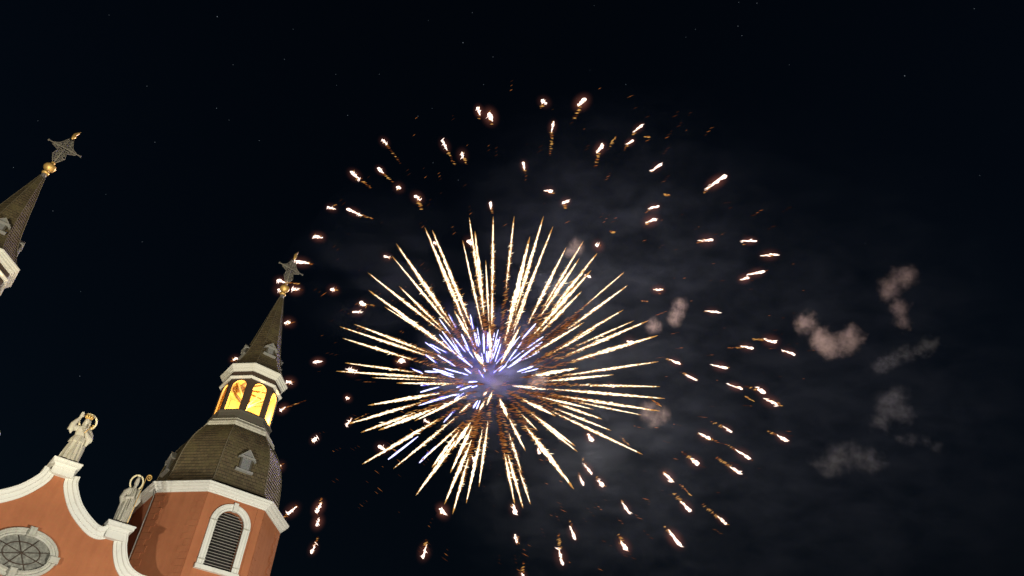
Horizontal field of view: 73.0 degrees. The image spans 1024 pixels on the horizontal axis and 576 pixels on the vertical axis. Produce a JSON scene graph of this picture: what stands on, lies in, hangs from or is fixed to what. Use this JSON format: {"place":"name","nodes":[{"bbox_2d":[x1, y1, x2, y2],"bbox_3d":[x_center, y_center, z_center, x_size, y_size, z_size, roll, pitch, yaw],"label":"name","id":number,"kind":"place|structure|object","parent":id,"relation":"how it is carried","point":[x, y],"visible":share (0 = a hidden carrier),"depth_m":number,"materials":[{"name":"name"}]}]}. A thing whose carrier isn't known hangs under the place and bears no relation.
{"place":"outdoors","nodes":[
{"label":"outdoors","id":0,"kind":"place"},
{"bbox_2d":[277,279,298,283],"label":"firework spark","id":1,"kind":"object","parent":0,"point":[279,280],"visible":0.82,"depth_m":184.29},
{"bbox_2d":[283,506,297,516],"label":"firework spark","id":2,"kind":"object","parent":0,"point":[289,512],"visible":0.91,"depth_m":186.67},
{"bbox_2d":[294,260,313,264],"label":"firework spark","id":3,"kind":"object","parent":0,"point":[300,262],"visible":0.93,"depth_m":179.43},
{"bbox_2d":[310,537,317,553],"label":"firework spark","id":4,"kind":"object","parent":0,"point":[312,550],"visible":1,"depth_m":185.16},
{"bbox_2d":[315,498,322,514],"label":"firework spark","id":5,"kind":"object","parent":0,"point":[317,510],"visible":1,"depth_m":188.61},
{"bbox_2d":[346,208,372,218],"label":"firework spark","id":6,"kind":"object","parent":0,"point":[349,209],"visible":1,"depth_m":222.40},
{"bbox_2d":[350,171,370,187],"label":"firework spark","id":7,"kind":"object","parent":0,"point":[353,174],"visible":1,"depth_m":179.41},
{"bbox_2d":[359,301,373,307],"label":"firework spark","id":8,"kind":"object","parent":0,"point":[362,303],"visible":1,"depth_m":168.52},
{"bbox_2d":[377,167,390,179],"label":"firework spark","id":9,"kind":"object","parent":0,"point":[379,169],"visible":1,"depth_m":220.75},
{"bbox_2d":[414,195,422,209],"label":"firework spark","id":10,"kind":"object","parent":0,"point":[416,196],"visible":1,"depth_m":170.35},
{"bbox_2d":[421,540,426,557],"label":"firework spark","id":11,"kind":"object","parent":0,"point":[423,555],"visible":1,"depth_m":172.97},
{"bbox_2d":[441,138,454,163],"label":"firework spark","id":12,"kind":"object","parent":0,"point":[446,148],"visible":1,"depth_m":225.72},
{"bbox_2d":[388,314,542,462],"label":"firework burst","id":13,"kind":"object","parent":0,"point":[448,374],"visible":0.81,"depth_m":190.92,"materials":[{"name":"white"}]},
{"bbox_2d":[487,111,492,124],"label":"firework spark","id":14,"kind":"object","parent":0,"point":[489,115],"visible":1,"depth_m":175.47},
{"bbox_2d":[338,216,664,511],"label":"firework burst","id":15,"kind":"object","parent":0,"point":[520,288],"visible":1,"depth_m":187.89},
{"bbox_2d":[0,0,1023,575],"label":"sky","id":16,"kind":"structure","parent":0,"point":[901,234],"materials":[{"name":"black"}]},
{"bbox_2d":[511,505,516,514],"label":"firework spark","id":17,"kind":"object","parent":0,"point":[514,510],"visible":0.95,"depth_m":163.89},
{"bbox_2d":[549,121,553,153],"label":"firework spark","id":18,"kind":"object","parent":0,"point":[552,124],"visible":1,"depth_m":225.53},
{"bbox_2d":[556,533,563,564],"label":"firework spark","id":19,"kind":"object","parent":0,"point":[561,558],"visible":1,"depth_m":167.89},
{"bbox_2d":[315,80,809,574],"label":"embers","id":20,"kind":"object","parent":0,"point":[551,448],"visible":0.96,"depth_m":182.00},
{"bbox_2d":[569,520,576,539],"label":"firework spark","id":21,"kind":"object","parent":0,"point":[573,534],"visible":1,"depth_m":219.35},
{"bbox_2d":[574,98,585,118],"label":"firework spark","id":22,"kind":"object","parent":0,"point":[583,100],"visible":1,"depth_m":177.40},
{"bbox_2d":[594,143,603,166],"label":"firework spark","id":23,"kind":"object","parent":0,"point":[601,146],"visible":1,"depth_m":170.84},
{"bbox_2d":[618,534,627,550],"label":"firework spark","id":24,"kind":"object","parent":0,"point":[624,546],"visible":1,"depth_m":168.26},
{"bbox_2d":[662,471,672,481],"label":"firework spark","id":25,"kind":"object","parent":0,"point":[668,477],"visible":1,"depth_m":164.72},
{"bbox_2d":[664,526,682,546],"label":"firework spark","id":26,"kind":"object","parent":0,"point":[676,540],"visible":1,"depth_m":204.58},
{"bbox_2d":[673,493,690,511],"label":"firework spark","id":27,"kind":"object","parent":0,"point":[687,508],"visible":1,"depth_m":168.39},
{"bbox_2d":[682,452,698,465],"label":"firework spark","id":28,"kind":"object","parent":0,"point":[696,462],"visible":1,"depth_m":165.64},
{"bbox_2d":[697,239,712,242],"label":"firework spark","id":29,"kind":"object","parent":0,"point":[704,240],"visible":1,"depth_m":168.19},
{"bbox_2d":[699,433,716,440],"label":"firework spark","id":30,"kind":"object","parent":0,"point":[708,437],"visible":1,"depth_m":165.35},
{"bbox_2d":[702,504,728,524],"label":"firework spark","id":31,"kind":"object","parent":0,"point":[721,520],"visible":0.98,"depth_m":196.48},
{"bbox_2d":[706,174,726,189],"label":"firework spark","id":32,"kind":"object","parent":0,"point":[724,176],"visible":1,"depth_m":213.91},
{"bbox_2d":[710,364,729,368],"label":"firework spark","id":33,"kind":"object","parent":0,"point":[723,367],"visible":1,"depth_m":224.66},
{"bbox_2d":[715,457,741,473],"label":"firework spark","id":34,"kind":"object","parent":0,"point":[737,471],"visible":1,"depth_m":170.80},
{"bbox_2d":[728,445,750,458],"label":"firework spark","id":35,"kind":"object","parent":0,"point":[747,457],"visible":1,"depth_m":208.09},
{"bbox_2d":[728,346,753,348],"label":"firework spark","id":36,"kind":"object","parent":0,"point":[742,346],"visible":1,"depth_m":218.85},
{"bbox_2d":[744,386,765,393],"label":"firework spark","id":37,"kind":"object","parent":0,"point":[761,390],"visible":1,"depth_m":170.17},
{"bbox_2d":[746,270,767,275],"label":"firework spark","id":38,"kind":"object","parent":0,"point":[763,271],"visible":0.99,"depth_m":214.75},
{"bbox_2d":[753,338,777,343],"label":"firework spark","id":39,"kind":"object","parent":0,"point":[771,341],"visible":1,"depth_m":171.33},
{"bbox_2d":[763,398,781,405],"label":"firework spark","id":40,"kind":"object","parent":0,"point":[772,402],"visible":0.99,"depth_m":172.26},
{"bbox_2d":[768,431,788,441],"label":"firework spark","id":41,"kind":"object","parent":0,"point":[782,438],"visible":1,"depth_m":180.25},
{"label":"ground","id":42,"kind":"structure","parent":0,"visible":0},
{"bbox_2d":[0,132,81,295],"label":"bell tower","id":43,"kind":"structure","parent":42,"relation":"on","point":[16,208],"depth_m":45.16,"materials":[{"name":"metal"}]},
{"bbox_2d":[0,455,144,575],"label":"church","id":44,"kind":"structure","parent":42,"relation":"on","point":[50,525],"depth_m":34.45,"materials":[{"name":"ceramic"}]},
{"bbox_2d":[0,526,59,575],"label":"oval window","id":45,"kind":"structure","parent":44,"relation":"in","point":[24,551],"depth_m":32.99,"materials":[{"name":"grey glass"}]},
{"bbox_2d":[59,412,97,462],"bbox_3d":[-23.369,8.043,37.320,1.381,3.220,0.867,25,-49,-23],"label":"statue","id":46,"kind":"object","parent":44,"relation":"on","point":[80,440],"visible":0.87,"depth_m":37.21,"materials":[{"name":"stone"}]},
{"bbox_2d":[113,474,151,523],"bbox_3d":[-20.614,11.415,37.433,1.143,3.071,0.729,27,-50,-25],"label":"statue","id":47,"kind":"object","parent":44,"relation":"on","point":[130,498],"visible":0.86,"depth_m":37.21,"materials":[{"name":"stone"}]},
{"bbox_2d":[127,252,302,575],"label":"bell tower","id":48,"kind":"structure","parent":42,"relation":"on","point":[208,505],"depth_m":42.66,"materials":[{"name":"ceramic"}]},
{"bbox_2d":[193,503,250,575],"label":"bell window","id":49,"kind":"structure","parent":48,"relation":"in","point":[235,508],"depth_m":40.19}
]}

